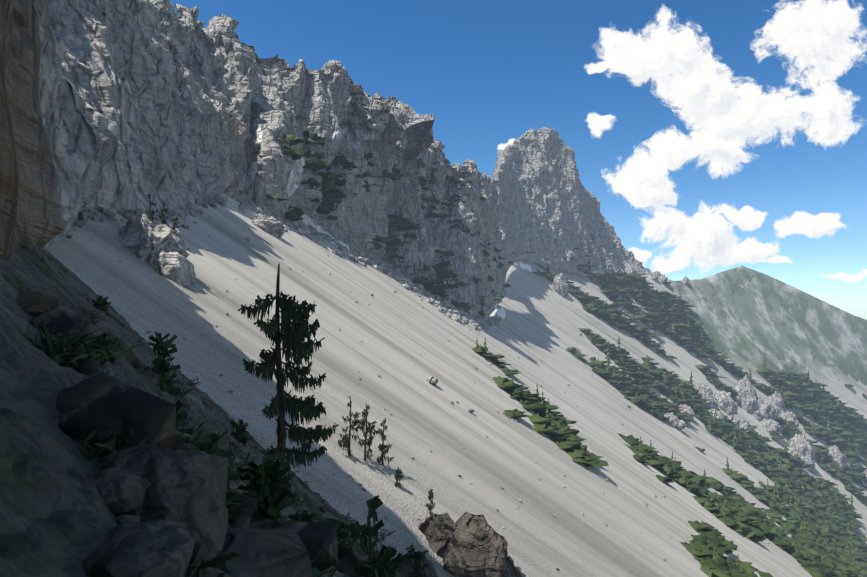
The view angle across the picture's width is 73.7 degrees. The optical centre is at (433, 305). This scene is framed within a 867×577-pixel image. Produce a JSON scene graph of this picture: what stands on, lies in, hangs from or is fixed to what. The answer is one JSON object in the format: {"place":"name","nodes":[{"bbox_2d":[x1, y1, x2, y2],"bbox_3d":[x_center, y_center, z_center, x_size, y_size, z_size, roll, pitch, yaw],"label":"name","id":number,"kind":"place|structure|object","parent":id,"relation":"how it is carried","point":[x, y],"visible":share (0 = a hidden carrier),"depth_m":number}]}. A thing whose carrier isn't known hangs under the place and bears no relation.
{"place":"outdoors","nodes":[
{"label":"outdoors","id":0,"kind":"place"},
{"bbox_2d":[0,193,866,576],"bbox_3d":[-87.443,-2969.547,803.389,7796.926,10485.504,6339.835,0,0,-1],"label":"ground","id":1,"kind":"structure","parent":0,"point":[56,517],"depth_m":90.73},
{"bbox_2d":[0,0,505,320],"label":"cliff band","id":2,"kind":"object","parent":1,"relation":"on","point":[124,105],"visible":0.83,"depth_m":179.84},
{"bbox_2d":[16,290,525,576],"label":"rocks","id":3,"kind":"object","parent":1,"relation":"on","point":[139,487],"visible":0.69,"depth_m":3.88},
{"bbox_2d":[66,188,851,575],"bbox_3d":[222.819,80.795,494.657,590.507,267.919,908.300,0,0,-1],"label":"rocks","id":4,"kind":"object","parent":1,"relation":"on","point":[156,246],"visible":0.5,"depth_m":210.34},
{"bbox_2d":[266,131,866,576],"bbox_3d":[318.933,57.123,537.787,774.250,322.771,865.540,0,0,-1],"label":"mugo pine","id":5,"kind":"object","parent":1,"relation":"on","point":[830,509],"visible":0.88,"depth_m":504.63},
{"bbox_2d":[289,144,856,567],"bbox_3d":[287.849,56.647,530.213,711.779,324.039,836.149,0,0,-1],"label":"trees","id":6,"kind":"object","parent":1,"relation":"on","point":[804,527],"visible":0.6,"depth_m":523.96},
{"bbox_2d":[492,127,667,279],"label":"rock peak","id":7,"kind":"structure","parent":1,"relation":"on","point":[549,205],"depth_m":753.64},
{"bbox_2d":[170,0,866,319],"label":"sky","id":8,"kind":"structure","parent":0,"point":[712,137]}
]}

